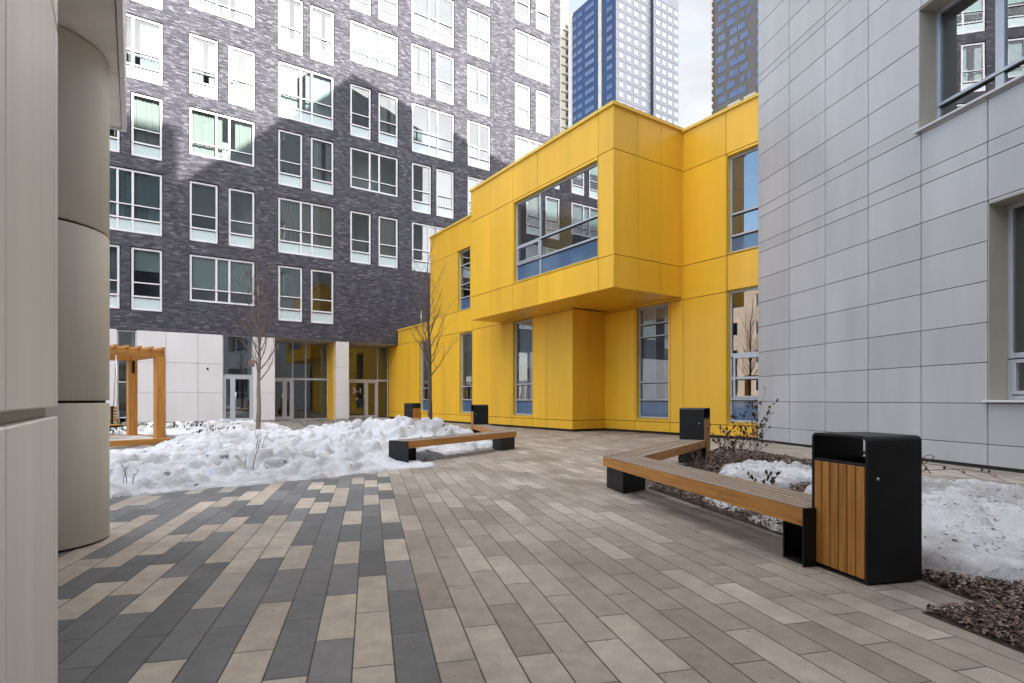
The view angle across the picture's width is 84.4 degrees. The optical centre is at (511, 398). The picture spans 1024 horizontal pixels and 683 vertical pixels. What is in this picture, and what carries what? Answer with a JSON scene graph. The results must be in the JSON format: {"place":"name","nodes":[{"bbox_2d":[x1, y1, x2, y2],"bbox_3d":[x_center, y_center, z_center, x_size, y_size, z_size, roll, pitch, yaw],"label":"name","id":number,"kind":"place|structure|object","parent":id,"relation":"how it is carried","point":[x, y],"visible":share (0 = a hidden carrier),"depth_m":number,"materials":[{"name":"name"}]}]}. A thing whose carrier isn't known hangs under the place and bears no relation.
{"place":"outdoors","nodes":[
{"label":"outdoors","id":0,"kind":"place"},
{"bbox_2d":[0,0,126,682],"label":"panelled building","id":1,"kind":"structure","parent":0,"point":[63,87],"depth_m":1.79,"materials":[{"name":"beige concrete"}]},
{"bbox_2d":[58,413,1023,682],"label":"paving","id":2,"kind":"structure","parent":0,"point":[294,581],"depth_m":3.08,"materials":[{"name":"concrete"}]},
{"bbox_2d":[110,418,152,433],"bbox_3d":[-12.408,0.812,17.423,2.980,0.491,1.804,0,0,0],"label":"shrub","id":3,"kind":"object","parent":2,"relation":"on","point":[125,425],"visible":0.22,"depth_m":17.23,"materials":[{"name":"brown plant"}]},
{"bbox_2d":[110,344,170,446],"bbox_3d":[-10.084,-0.080,12.753,2.400,2.260,3.550,0,0,41],"label":"pergola","id":4,"kind":"object","parent":2,"relation":"on","point":[129,355],"visible":0.51,"depth_m":13.27,"materials":[{"name":"wood"}]},
{"bbox_2d":[110,355,123,426],"bbox_3d":[-10.161,-0.191,12.852,0.505,1.722,2.140,0,0,41],"label":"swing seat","id":5,"kind":"object","parent":4,"relation":"hanging from","point":[112,419],"visible":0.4,"depth_m":13.64,"materials":[{"name":"brown wood"}]},
{"bbox_2d":[170,420,209,429],"bbox_3d":[-9.969,0.845,17.602,1.977,0.365,1.235,0,0,0],"label":"shrub","id":6,"kind":"object","parent":2,"relation":"on","point":[196,422],"visible":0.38,"depth_m":17.41,"materials":[{"name":"brown plant"}]},
{"bbox_2d":[110,419,290,434],"bbox_3d":[-10.090,0.873,18.995,5.740,0.415,5.110,0,0,0],"label":"snow heap","id":7,"kind":"object","parent":2,"relation":"on","point":[250,425],"visible":0.69,"depth_m":17.42,"materials":[{"name":"white snow"}]},
{"bbox_2d":[228,239,298,429],"bbox_3d":[-6.061,-1.363,13.527,1.293,4.929,1.479,0,0,16],"label":"young tree","id":8,"kind":"object","parent":2,"relation":"on","point":[251,363],"visible":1,"depth_m":13.47,"materials":[{"name":"brown plant"}]},
{"bbox_2d":[110,415,492,496],"bbox_3d":[-4.151,0.715,11.453,7.215,0.730,11.660,0,0,18],"label":"snow heap","id":9,"kind":"object","parent":2,"relation":"on","point":[205,459],"visible":0.78,"depth_m":8.77,"materials":[{"name":"white snow"}]},
{"bbox_2d":[106,0,559,423],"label":"apartment building","id":10,"kind":"structure","parent":2,"relation":"on","point":[334,158],"depth_m":27.67,"materials":[{"name":"brick"}]},
{"bbox_2d":[110,244,119,309],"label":"window","id":11,"kind":"structure","parent":10,"relation":"in","point":[114,249],"depth_m":23.37,"materials":[{"name":"clear glass"}]},
{"bbox_2d":[110,129,119,152],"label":"window","id":12,"kind":"structure","parent":10,"relation":"in","point":[114,134],"depth_m":23.33,"materials":[{"name":"clear glass"}]},
{"bbox_2d":[117,330,135,417],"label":"window","id":13,"kind":"structure","parent":10,"relation":"in","point":[122,339],"depth_m":25.13,"materials":[{"name":"glass"}]},
{"bbox_2d":[110,166,162,236],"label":"window","id":14,"kind":"structure","parent":10,"relation":"in","point":[136,197],"depth_m":23.79,"materials":[{"name":"clear glass"}]},
{"bbox_2d":[127,14,162,85],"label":"window","id":15,"kind":"structure","parent":10,"relation":"in","point":[144,37],"depth_m":24.10,"materials":[{"name":"clear glass"}]},
{"bbox_2d":[130,247,162,312],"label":"window","id":16,"kind":"structure","parent":10,"relation":"in","point":[146,265],"depth_m":24.15,"materials":[{"name":"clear glass"}]},
{"bbox_2d":[130,92,162,161],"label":"window","id":17,"kind":"structure","parent":10,"relation":"in","point":[146,113],"depth_m":24.03,"materials":[{"name":"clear glass"}]},
{"bbox_2d":[131,0,162,10],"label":"window","id":18,"kind":"structure","parent":10,"relation":"in","point":[158,4],"depth_m":24.05,"materials":[{"name":"clear glass"}]},
{"bbox_2d":[189,181,217,244],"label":"window","id":19,"kind":"structure","parent":10,"relation":"in","point":[203,198],"depth_m":25.36,"materials":[{"name":"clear glass"}]},
{"bbox_2d":[189,34,217,99],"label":"window","id":20,"kind":"structure","parent":10,"relation":"in","point":[203,52],"depth_m":25.18,"materials":[{"name":"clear glass"}]},
{"bbox_2d":[189,254,254,306],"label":"window","id":21,"kind":"structure","parent":10,"relation":"in","point":[209,277],"depth_m":25.67,"materials":[{"name":"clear glass"}]},
{"bbox_2d":[189,107,254,167],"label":"window","id":22,"kind":"structure","parent":10,"relation":"in","point":[211,135],"depth_m":25.59,"materials":[{"name":"clear glass"}]},
{"bbox_2d":[189,0,254,27],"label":"window","id":23,"kind":"structure","parent":10,"relation":"in","point":[240,11],"depth_m":26.09,"materials":[{"name":"clear glass"}]},
{"bbox_2d":[223,335,252,375],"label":"window","id":24,"kind":"structure","parent":10,"relation":"in","point":[236,356],"depth_m":27.06,"materials":[{"name":"glass"}]},
{"bbox_2d":[223,376,252,421],"bbox_3d":[-12.564,-0.010,25.895,1.260,2.100,0.155,0,0,-34],"label":"door","id":25,"kind":"structure","parent":10,"relation":"in","point":[232,380],"depth_m":25.78,"materials":[{"name":"grey metal"}]},
{"bbox_2d":[228,188,254,249],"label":"window","id":26,"kind":"structure","parent":10,"relation":"in","point":[241,204],"depth_m":26.78,"materials":[{"name":"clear glass"}]},
{"bbox_2d":[228,46,254,109],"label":"window","id":27,"kind":"structure","parent":10,"relation":"in","point":[241,63],"depth_m":26.17,"materials":[{"name":"clear glass"}]},
{"bbox_2d":[275,379,292,419],"bbox_3d":[-11.472,0.015,28.132,1.050,2.050,0.155,0,0,-34],"label":"door","id":28,"kind":"structure","parent":10,"relation":"in","point":[284,381],"depth_m":28.22,"materials":[{"name":"grey metal"}]},
{"bbox_2d":[278,265,301,322],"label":"window","id":29,"kind":"structure","parent":10,"relation":"in","point":[290,292],"depth_m":27.24,"materials":[{"name":"clear glass"}]},
{"bbox_2d":[278,129,301,188],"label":"window","id":30,"kind":"structure","parent":10,"relation":"in","point":[289,143],"depth_m":27.39,"materials":[{"name":"clear glass"}]},
{"bbox_2d":[278,0,301,55],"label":"window","id":31,"kind":"structure","parent":10,"relation":"in","point":[289,11],"depth_m":27.25,"materials":[{"name":"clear glass"}]},
{"bbox_2d":[275,341,327,379],"bbox_3d":[-10.773,-1.940,28.637,2.830,1.860,0.080,0,0,-34],"label":"window","id":32,"kind":"structure","parent":10,"relation":"in","point":[275,341],"depth_m":28.76,"materials":[{"name":"grey metal"}]},
{"bbox_2d":[278,197,332,259],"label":"window","id":33,"kind":"structure","parent":10,"relation":"in","point":[304,228],"depth_m":27.63,"materials":[{"name":"clear glass"}]},
{"bbox_2d":[278,61,332,130],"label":"window","id":34,"kind":"structure","parent":10,"relation":"in","point":[304,96],"depth_m":27.72,"materials":[{"name":"clear glass"}]},
{"bbox_2d":[293,379,327,419],"bbox_3d":[-10.324,0.020,28.936,1.750,2.060,0.080,0,0,-34],"label":"window","id":35,"kind":"structure","parent":10,"relation":"in","point":[293,379],"depth_m":28.76,"materials":[{"name":"grey metal"}]},
{"bbox_2d":[310,269,332,324],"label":"window","id":36,"kind":"structure","parent":10,"relation":"in","point":[321,282],"depth_m":28.88,"materials":[{"name":"clear glass"}]},
{"bbox_2d":[310,137,332,194],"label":"window","id":37,"kind":"structure","parent":10,"relation":"in","point":[321,151],"depth_m":28.04,"materials":[{"name":"clear glass"}]},
{"bbox_2d":[310,5,332,65],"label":"window","id":38,"kind":"structure","parent":10,"relation":"in","point":[321,21],"depth_m":28.04,"materials":[{"name":"clear glass"}]},
{"bbox_2d":[350,211,370,264],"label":"window","id":39,"kind":"structure","parent":10,"relation":"in","point":[358,254],"depth_m":29.81,"materials":[{"name":"clear glass"}]},
{"bbox_2d":[350,84,370,139],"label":"window","id":40,"kind":"structure","parent":10,"relation":"in","point":[358,95],"depth_m":29.30,"materials":[{"name":"clear glass"}]},
{"bbox_2d":[350,0,370,15],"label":"window","id":41,"kind":"structure","parent":10,"relation":"in","point":[362,6],"depth_m":29.08,"materials":[{"name":"white glass"}]},
{"bbox_2d":[349,380,376,418],"bbox_3d":[-8.053,0.015,30.414,1.660,2.050,0.155,0,0,-34],"label":"door","id":42,"kind":"structure","parent":10,"relation":"in","point":[365,382],"depth_m":30.52,"materials":[{"name":"grey metal"}]},
{"bbox_2d":[349,345,387,380],"bbox_3d":[-7.946,-1.940,30.523,2.600,1.860,0.080,0,0,-34],"label":"window","id":43,"kind":"structure","parent":10,"relation":"in","point":[349,345],"depth_m":30.87,"materials":[{"name":"grey metal"}]},
{"bbox_2d":[350,147,397,196],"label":"window","id":44,"kind":"structure","parent":10,"relation":"in","point":[369,171],"depth_m":30.28,"materials":[{"name":"grey glass"}]},
{"bbox_2d":[350,20,397,75],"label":"window","id":45,"kind":"structure","parent":10,"relation":"in","point":[370,47],"depth_m":29.55,"materials":[{"name":"white glass"}]},
{"bbox_2d":[366,216,397,268],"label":"window","id":46,"kind":"structure","parent":10,"relation":"in","point":[387,227],"depth_m":30.01,"materials":[{"name":"grey glass"}]},
{"bbox_2d":[366,92,397,146],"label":"window","id":47,"kind":"structure","parent":10,"relation":"in","point":[387,105],"depth_m":30.00,"materials":[{"name":"grey glass"}]},
{"bbox_2d":[366,0,397,25],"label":"window","id":48,"kind":"structure","parent":10,"relation":"in","point":[387,9],"depth_m":29.95,"materials":[{"name":"white glass"}]},
{"bbox_2d":[377,381,387,417],"bbox_3d":[-7.122,0.020,31.074,0.620,2.060,0.080,0,0,-34],"label":"window","id":49,"kind":"structure","parent":10,"relation":"in","point":[377,381],"depth_m":31.04,"materials":[{"name":"grey metal"}]},
{"bbox_2d":[412,163,430,214],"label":"window","id":50,"kind":"structure","parent":10,"relation":"in","point":[418,205],"depth_m":31.20,"materials":[{"name":"grey glass"}]},
{"bbox_2d":[412,43,430,97],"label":"window","id":51,"kind":"structure","parent":10,"relation":"in","point":[421,56],"depth_m":31.11,"materials":[{"name":"white glass"}]},
{"bbox_2d":[412,222,443,272],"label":"window","id":52,"kind":"structure","parent":10,"relation":"in","point":[421,233],"depth_m":31.94,"materials":[{"name":"grey glass"}]},
{"bbox_2d":[412,103,452,161],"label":"window","id":53,"kind":"structure","parent":10,"relation":"in","point":[432,130],"depth_m":31.96,"materials":[{"name":"white glass"}]},
{"bbox_2d":[412,0,452,47],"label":"window","id":54,"kind":"structure","parent":10,"relation":"in","point":[431,19],"depth_m":31.98,"materials":[{"name":"white glass"}]},
{"bbox_2d":[423,169,452,218],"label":"window","id":55,"kind":"structure","parent":10,"relation":"in","point":[444,179],"depth_m":31.84,"materials":[{"name":"white glass"}]},
{"bbox_2d":[436,52,452,104],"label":"window","id":56,"kind":"structure","parent":10,"relation":"in","point":[444,64],"depth_m":31.96,"materials":[{"name":"white glass"}]},
{"bbox_2d":[468,177,483,214],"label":"window","id":57,"kind":"structure","parent":10,"relation":"in","point":[472,182],"depth_m":32.81,"materials":[{"name":"white glass"}]},
{"bbox_2d":[468,120,489,170],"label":"window","id":58,"kind":"structure","parent":10,"relation":"in","point":[478,134],"depth_m":33.46,"materials":[{"name":"white glass"}]},
{"bbox_2d":[468,64,489,115],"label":"window","id":59,"kind":"structure","parent":10,"relation":"in","point":[478,79],"depth_m":33.32,"materials":[{"name":"white glass"}]},
{"bbox_2d":[468,8,489,61],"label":"window","id":60,"kind":"structure","parent":10,"relation":"in","point":[478,24],"depth_m":33.01,"materials":[{"name":"white glass"}]},
{"bbox_2d":[515,82,529,129],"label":"window","id":61,"kind":"structure","parent":10,"relation":"in","point":[522,92],"depth_m":34.80,"materials":[{"name":"white glass"}]},
{"bbox_2d":[515,0,529,24],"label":"window","id":62,"kind":"structure","parent":10,"relation":"in","point":[519,15],"depth_m":34.80,"materials":[{"name":"white glass"}]},
{"bbox_2d":[515,135,541,160],"bbox_3d":[1.244,-14.730,35.161,2.660,2.620,0.218,0,0,-34],"label":"window","id":63,"kind":"structure","parent":10,"relation":"in","point":[523,146],"depth_m":34.84,"materials":[{"name":"white glass"}]},
{"bbox_2d":[515,29,549,84],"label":"window","id":64,"kind":"structure","parent":10,"relation":"in","point":[532,54],"depth_m":35.25,"materials":[{"name":"white glass"}]},
{"bbox_2d":[522,0,549,33],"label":"window","id":65,"kind":"structure","parent":10,"relation":"in","point":[542,6],"depth_m":35.74,"materials":[{"name":"white glass"}]},
{"bbox_2d":[536,90,549,135],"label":"window","id":66,"kind":"structure","parent":10,"relation":"in","point":[542,99],"depth_m":35.65,"materials":[{"name":"white glass"}]},
{"bbox_2d":[404,403,420,418],"bbox_3d":[-3.630,0.601,20.617,0.401,0.899,0.471,0,0,32],"label":"litter bin","id":67,"kind":"object","parent":2,"relation":"on","point":[412,410],"visible":0.71,"depth_m":20.47,"materials":[{"name":"black metal"}]},
{"bbox_2d":[401,216,458,418],"bbox_3d":[-2.116,-1.822,14.481,1.124,5.855,1.570,0,0,44],"label":"young tree","id":68,"kind":"object","parent":2,"relation":"on","point":[429,357],"visible":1,"depth_m":14.47,"materials":[{"name":"brown plant"}]},
{"bbox_2d":[389,424,515,462],"bbox_3d":[-0.724,0.865,12.029,1.656,0.370,6.145,0,0,10],"label":"bench","id":69,"kind":"object","parent":2,"relation":"on","point":[403,450],"visible":0.94,"depth_m":10.25,"materials":[{"name":"brown wood"}]},
{"bbox_2d":[471,405,487,432],"bbox_3d":[-0.878,0.601,15.288,0.401,0.899,0.471,0,0,-13],"label":"litter bin","id":70,"kind":"object","parent":2,"relation":"on","point":[479,414],"visible":0.67,"depth_m":15.07,"materials":[{"name":"black metal"}]},
{"bbox_2d":[679,408,709,458],"bbox_3d":[3.128,0.601,9.663,0.401,0.899,0.471,0,0,32],"label":"litter bin","id":71,"kind":"object","parent":2,"relation":"on","point":[694,424],"visible":0.71,"depth_m":9.49,"materials":[{"name":"black metal"}]},
{"bbox_2d":[603,439,822,566],"bbox_3d":[1.907,0.865,6.621,1.656,0.370,6.145,0,0,10],"label":"bench","id":72,"kind":"object","parent":2,"relation":"on","point":[629,471],"visible":0.74,"depth_m":4.62,"materials":[{"name":"brown wood"}]},
{"bbox_2d":[649,446,1023,651],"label":"bark mulch","id":73,"kind":"object","parent":2,"relation":"on","point":[1012,623],"visible":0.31,"depth_m":3.03,"materials":[{"name":"brown wood"}]},
{"bbox_2d":[680,445,720,470],"bbox_3d":[2.717,0.871,8.220,0.721,0.408,0.621,0,0,0],"label":"dead shrub","id":74,"kind":"object","parent":73,"relation":"on","point":[700,456],"visible":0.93,"depth_m":8.19,"materials":[{"name":"brown plant"}]},
{"bbox_2d":[702,497,750,512],"bbox_3d":[2.138,1.037,5.550,0.425,0.086,0.800,0,0,0],"label":"snow patch","id":75,"kind":"object","parent":73,"relation":"on","point":[723,504],"visible":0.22,"depth_m":5.45,"materials":[{"name":"white snow"}]},
{"bbox_2d":[708,411,773,462],"bbox_3d":[3.604,0.634,9.116,0.732,0.880,1.351,0,0,-16],"label":"dead shrub","id":76,"kind":"object","parent":73,"relation":"on","point":[733,445],"visible":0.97,"depth_m":9.13,"materials":[{"name":"brown plant"}]},
{"bbox_2d":[733,387,777,460],"bbox_3d":[4.223,0.426,9.700,0.661,1.292,0.823,0,0,0],"label":"dead shrub","id":77,"kind":"object","parent":73,"relation":"on","point":[756,414],"visible":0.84,"depth_m":9.53,"materials":[{"name":"brown plant"}]},
{"bbox_2d":[747,470,781,484],"bbox_3d":[2.850,0.911,6.277,0.399,0.286,0.244,0,0,-11],"label":"dead shrub","id":78,"kind":"object","parent":73,"relation":"on","point":[772,480],"visible":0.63,"depth_m":6.32,"materials":[{"name":"brown plant"}]},
{"bbox_2d":[718,459,811,489],"bbox_3d":[3.337,0.940,7.184,1.555,0.281,3.274,0,0,27],"label":"snow heap","id":79,"kind":"object","parent":73,"relation":"on","point":[792,471],"visible":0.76,"depth_m":7.13,"materials":[{"name":"white snow"}]},
{"bbox_2d":[748,515,782,532],"bbox_3d":[2.250,1.046,4.725,0.450,0.069,0.700,0,0,0],"label":"snow patch","id":80,"kind":"object","parent":73,"relation":"on","point":[770,524],"visible":0.32,"depth_m":4.77,"materials":[{"name":"white snow"}]},
{"bbox_2d":[804,476,1023,586],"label":"snow heap","id":81,"kind":"object","parent":73,"relation":"on","point":[947,553],"visible":0.48,"depth_m":3.82,"materials":[{"name":"white snow"}]},
{"bbox_2d":[922,454,1004,480],"bbox_3d":[3.974,0.659,5.402,1.653,0.277,0.219,0,0,0],"label":"bramble","id":82,"kind":"object","parent":81,"relation":"on","point":[944,468],"visible":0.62,"depth_m":5.38,"materials":[{"name":"brown plant"}]},
{"bbox_2d":[812,432,921,583],"bbox_3d":[2.126,0.630,3.411,0.375,0.840,0.440,0,0,-13],"label":"litter bin","id":83,"kind":"object","parent":2,"relation":"on","point":[868,506],"visible":1,"depth_m":3.23,"materials":[{"name":"black metal"}]},
{"bbox_2d":[560,0,567,132],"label":"cream tower","id":84,"kind":"structure","parent":0,"point":[563,65],"depth_m":200.59,"materials":[{"name":"beige concrete"}]},
{"bbox_2d":[389,92,758,440],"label":"yellow building","id":85,"kind":"structure","parent":0,"point":[600,269],"depth_m":17.07,"materials":[{"name":"metal"}]},
{"bbox_2d":[422,342,427,410],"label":"window","id":86,"kind":"structure","parent":85,"relation":"in","point":[424,365],"depth_m":27.83,"materials":[{"name":"glass"}]},
{"bbox_2d":[460,249,469,310],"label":"window","id":87,"kind":"structure","parent":85,"relation":"in","point":[465,255],"depth_m":24.90,"materials":[{"name":"glass"}]},
{"bbox_2d":[462,332,471,412],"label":"window","id":88,"kind":"structure","parent":85,"relation":"in","point":[467,337],"depth_m":24.40,"materials":[{"name":"glass"}]},
{"bbox_2d":[516,319,532,414],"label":"window","id":89,"kind":"structure","parent":85,"relation":"in","point":[524,329],"depth_m":20.90,"materials":[{"name":"glass"}]},
{"bbox_2d":[517,163,597,280],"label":"window","id":90,"kind":"structure","parent":85,"relation":"in","point":[583,185],"depth_m":18.06,"materials":[{"name":"glass"}]},
{"bbox_2d":[639,303,667,418],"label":"window","id":91,"kind":"structure","parent":85,"relation":"in","point":[653,320],"depth_m":17.58,"materials":[{"name":"glass"}]},
{"bbox_2d":[730,287,758,422],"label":"window","id":92,"kind":"structure","parent":85,"relation":"in","point":[744,303],"depth_m":15.63,"materials":[{"name":"glass"}]},
{"bbox_2d":[730,147,758,252],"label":"window","id":93,"kind":"structure","parent":85,"relation":"in","point":[744,218],"depth_m":15.58,"materials":[{"name":"glass"}]},
{"bbox_2d":[570,0,677,126],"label":"glass tower","id":94,"kind":"structure","parent":0,"point":[625,52],"depth_m":188.27,"materials":[{"name":"blue glass"}]},
{"bbox_2d":[568,0,712,128],"label":"sky","id":95,"kind":"structure","parent":0,"point":[695,37],"materials":[{"name":"white"}]},
{"bbox_2d":[712,0,758,114],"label":"brown tower","id":96,"kind":"structure","parent":0,"point":[735,26],"depth_m":254.77,"materials":[{"name":"concrete"}]},
{"bbox_2d":[718,95,725,104],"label":"window","id":97,"kind":"structure","parent":96,"relation":"in","point":[722,99],"depth_m":259.76,"materials":[{"name":"blue glass"}]},
{"bbox_2d":[718,43,725,53],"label":"window","id":98,"kind":"structure","parent":96,"relation":"in","point":[721,48],"depth_m":259.95,"materials":[{"name":"blue glass"}]},
{"bbox_2d":[718,32,725,43],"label":"window","id":99,"kind":"structure","parent":96,"relation":"in","point":[721,38],"depth_m":259.51,"materials":[{"name":"blue glass"}]},
{"bbox_2d":[727,80,734,89],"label":"window","id":100,"kind":"structure","parent":96,"relation":"in","point":[731,84],"depth_m":255.83,"materials":[{"name":"blue glass"}]},
{"bbox_2d":[727,48,734,58],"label":"window","id":101,"kind":"structure","parent":96,"relation":"in","point":[730,53],"depth_m":256.05,"materials":[{"name":"blue glass"}]},
{"bbox_2d":[727,16,734,27],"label":"window","id":102,"kind":"structure","parent":96,"relation":"in","point":[731,21],"depth_m":255.83,"materials":[{"name":"blue glass"}]},
{"bbox_2d":[738,84,745,94],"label":"window","id":103,"kind":"structure","parent":96,"relation":"in","point":[742,89],"depth_m":250.97,"materials":[{"name":"blue glass"}]},
{"bbox_2d":[738,52,745,62],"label":"window","id":104,"kind":"structure","parent":96,"relation":"in","point":[742,57],"depth_m":251.19,"materials":[{"name":"blue glass"}]},
{"bbox_2d":[738,20,745,30],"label":"window","id":105,"kind":"structure","parent":96,"relation":"in","point":[742,25],"depth_m":251.19,"materials":[{"name":"blue glass"}]},
{"bbox_2d":[740,62,747,72],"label":"window","id":106,"kind":"structure","parent":96,"relation":"in","point":[743,67],"depth_m":250.18,"materials":[{"name":"blue glass"}]},
{"bbox_2d":[740,30,747,40],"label":"window","id":107,"kind":"structure","parent":96,"relation":"in","point":[743,35],"depth_m":250.39,"materials":[{"name":"blue glass"}]},
{"bbox_2d":[758,0,1023,472],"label":"grey panel building","id":108,"kind":"structure","parent":0,"point":[891,216],"depth_m":10.13,"materials":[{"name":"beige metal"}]},
{"bbox_2d":[936,0,1023,118],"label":"window","id":109,"kind":"structure","parent":108,"relation":"in","point":[980,43],"depth_m":9.99,"materials":[{"name":"clear glass"}]},
{"bbox_2d":[1008,201,1023,399],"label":"window","id":110,"kind":"structure","parent":108,"relation":"in","point":[1016,210],"depth_m":8.47,"materials":[{"name":"glass"}]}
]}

